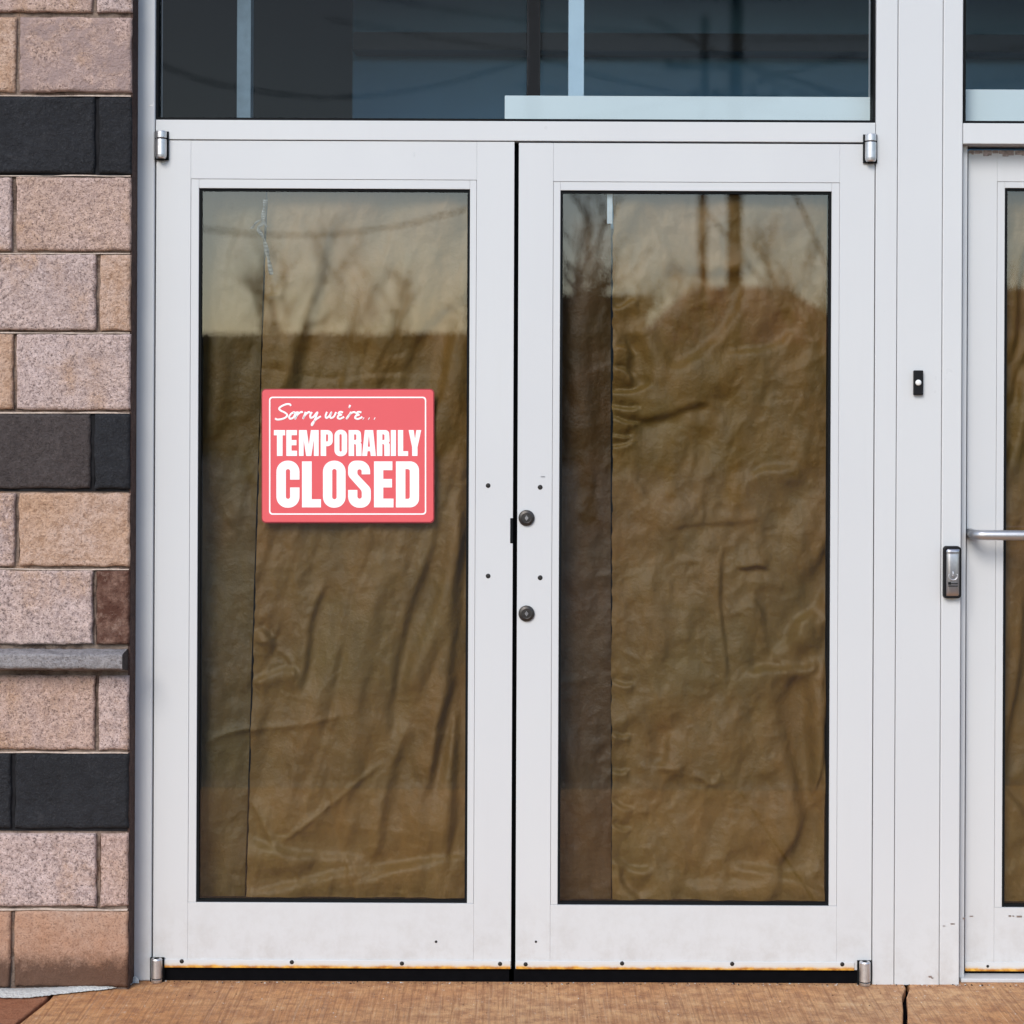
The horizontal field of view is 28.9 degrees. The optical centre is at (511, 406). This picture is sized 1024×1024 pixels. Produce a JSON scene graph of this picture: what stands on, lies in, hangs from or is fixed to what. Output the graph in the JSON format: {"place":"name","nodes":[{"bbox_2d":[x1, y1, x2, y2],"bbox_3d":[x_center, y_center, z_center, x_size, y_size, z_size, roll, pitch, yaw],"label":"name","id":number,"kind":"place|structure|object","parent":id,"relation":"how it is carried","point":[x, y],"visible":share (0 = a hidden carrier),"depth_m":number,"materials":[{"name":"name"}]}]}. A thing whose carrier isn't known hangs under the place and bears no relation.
{"place":"outdoors","nodes":[
{"label":"outdoors","id":0,"kind":"place"},
{"bbox_2d":[0,980,1023,1023],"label":"pavement","id":1,"kind":"structure","parent":0,"point":[228,1002],"depth_m":4.82,"materials":[{"name":"concrete"}]},
{"bbox_2d":[0,0,138,997],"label":"block wall","id":2,"kind":"structure","parent":1,"relation":"on","point":[68,210],"depth_m":4.92,"materials":[{"name":"pink stone"}]},
{"bbox_2d":[134,0,1023,984],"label":"storefront frame","id":3,"kind":"object","parent":1,"relation":"on","point":[928,138],"visible":0.92,"depth_m":5.00,"materials":[{"name":"white metal"}]},
{"bbox_2d":[150,130,518,983],"bbox_3d":[-0.442,0.384,5.018,0.930,2.148,0.071,0,0,-1],"label":"storefront door","id":4,"kind":"structure","parent":3,"relation":"attached to","point":[198,936],"depth_m":5.00,"materials":[{"name":"white metal"}]},
{"bbox_2d":[201,192,265,895],"bbox_3d":[-0.732,0.356,5.077,0.197,1.876,0.032,0,0,0],"label":"kraft paper","id":5,"kind":"object","parent":4,"relation":"attached to","point":[233,283],"visible":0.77,"depth_m":5.08,"materials":[{"name":"brown paper"}]},
{"bbox_2d":[257,200,272,274],"bbox_3d":[-0.625,-0.428,5.024,0.042,0.190,0.008,0,0,0],"label":"tape strip","id":6,"kind":"object","parent":4,"relation":"attached to","point":[265,245],"visible":1,"depth_m":5.02,"materials":[{"name":"grey plastic"}]},
{"bbox_2d":[262,389,433,522],"bbox_3d":[-0.415,0.126,5.016,0.438,0.341,0.005,0,0,0],"label":"closed sign","id":7,"kind":"object","parent":4,"relation":"attached to","point":[347,455],"visible":1,"depth_m":5.01,"materials":[{"name":"red plastic"}]},
{"bbox_2d":[246,193,467,898],"bbox_3d":[-0.372,0.354,5.046,0.604,1.865,0.041,0,0,0],"label":"kraft paper","id":8,"kind":"object","parent":4,"relation":"attached to","point":[357,767],"visible":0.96,"depth_m":5.04,"materials":[{"name":"brown paper"}]},
{"bbox_2d":[156,0,875,122],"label":"transom window","id":9,"kind":"structure","parent":3,"relation":"attached to","point":[159,56],"depth_m":5.01,"materials":[{"name":"black glass"}]},
{"bbox_2d":[505,96,869,119],"bbox_3d":[0.472,-0.750,5.077,0.981,0.083,0.017,0,0,0],"label":"white board","id":10,"kind":"object","parent":3,"relation":"on","point":[689,107],"visible":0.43,"depth_m":5.07,"materials":[{"name":"white"}]},
{"bbox_2d":[509,133,876,986],"bbox_3d":[0.456,0.386,5.011,0.918,2.145,0.071,0,0,0],"label":"storefront door","id":11,"kind":"structure","parent":3,"relation":"attached to","point":[559,939],"depth_m":5.00,"materials":[{"name":"white metal"}]},
{"bbox_2d":[560,194,610,898],"bbox_3d":[0.175,0.364,5.088,0.165,1.884,0.026,0,0,0],"label":"kraft paper","id":12,"kind":"object","parent":11,"relation":"attached to","point":[585,832],"visible":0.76,"depth_m":5.09,"materials":[{"name":"brown paper"}]},
{"bbox_2d":[607,194,611,223],"bbox_3d":[0.248,-0.501,5.025,0.013,0.078,0.001,0,0,0],"label":"tape strip","id":13,"kind":"object","parent":11,"relation":"attached to","point":[609,208],"visible":1,"depth_m":5.02,"materials":[{"name":"white plastic"}]},
{"bbox_2d":[611,194,826,900],"bbox_3d":[0.546,0.360,5.046,0.591,1.869,0.045,0,0,0],"label":"kraft paper","id":14,"kind":"object","parent":11,"relation":"attached to","point":[718,688],"visible":0.99,"depth_m":5.05,"materials":[{"name":"brown paper"}]},
{"bbox_2d":[913,370,922,394],"bbox_3d":[1.023,-0.059,4.993,0.024,0.062,0.016,0,0,0],"label":"doorbell","id":15,"kind":"object","parent":3,"relation":"attached to","point":[917,382],"visible":1,"depth_m":4.99,"materials":[{"name":"black plastic"}]},
{"bbox_2d":[942,546,960,597],"bbox_3d":[1.107,0.418,4.986,0.045,0.132,0.029,0,0,0],"label":"access reader","id":16,"kind":"object","parent":3,"relation":"attached to","point":[951,585],"visible":1,"depth_m":4.98,"materials":[{"name":"silver plastic"}]},
{"bbox_2d":[963,0,1023,122],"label":"transom window","id":17,"kind":"structure","parent":3,"relation":"attached to","point":[964,61],"depth_m":5.01,"materials":[{"name":"glass"}]},
{"bbox_2d":[964,150,1023,972],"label":"storefront door","id":18,"kind":"structure","parent":3,"relation":"attached to","point":[993,931],"depth_m":5.06,"materials":[{"name":"white metal"}]},
{"bbox_2d":[1004,192,1023,900],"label":"kraft paper","id":19,"kind":"object","parent":18,"relation":"attached to","point":[1014,775],"visible":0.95,"depth_m":5.11,"materials":[{"name":"brown paper"}]},
{"bbox_2d":[966,89,1023,120],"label":"white board","id":20,"kind":"object","parent":3,"relation":"on","point":[993,105],"depth_m":5.08,"materials":[{"name":"white"}]},
{"bbox_2d":[903,990,907,1023],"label":"joint","id":21,"kind":"object","parent":1,"relation":"in","point":[904,1013],"depth_m":4.86,"materials":[{"name":"black"}]},
{"bbox_2d":[960,973,1023,982],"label":"door threshold","id":22,"kind":"object","parent":1,"relation":"on","point":[998,977],"depth_m":5.03,"materials":[{"name":"white metal"}]},
{"bbox_2d":[169,980,1013,1020],"bbox_3d":[0.205,1.453,4.860,2.160,0.003,0.322,0,0,0],"label":"grit","id":23,"kind":"object","parent":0,"point":[596,984],"visible":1,"depth_m":4.99,"materials":[{"name":"brown sand"}]},
{"label":"ground","id":24,"kind":"structure","parent":0,"visible":0},
{"bbox_2d":[162,0,1023,898],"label":"interior room","id":25,"kind":"object","parent":24,"relation":"on","point":[308,62],"visible":0.08,"depth_m":6.30,"materials":[{"name":"black"}]},
{"bbox_2d":[237,0,253,117],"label":"metal stud","id":26,"kind":"object","parent":25,"relation":"attached to","point":[245,45],"depth_m":5.30,"materials":[{"name":"grey metal"}]},
{"bbox_2d":[526,0,540,95],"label":"metal stud","id":27,"kind":"object","parent":25,"relation":"attached to","point":[533,44],"depth_m":5.25,"materials":[{"name":"metal"}]},
{"bbox_2d":[568,0,583,95],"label":"metal stud","id":28,"kind":"object","parent":25,"relation":"attached to","point":[575,47],"depth_m":5.22,"materials":[{"name":"silver metal"}]},
{"bbox_2d":[353,32,1023,58],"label":"ceiling beam","id":29,"kind":"structure","parent":25,"relation":"attached to","point":[606,45],"depth_m":6.18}
]}

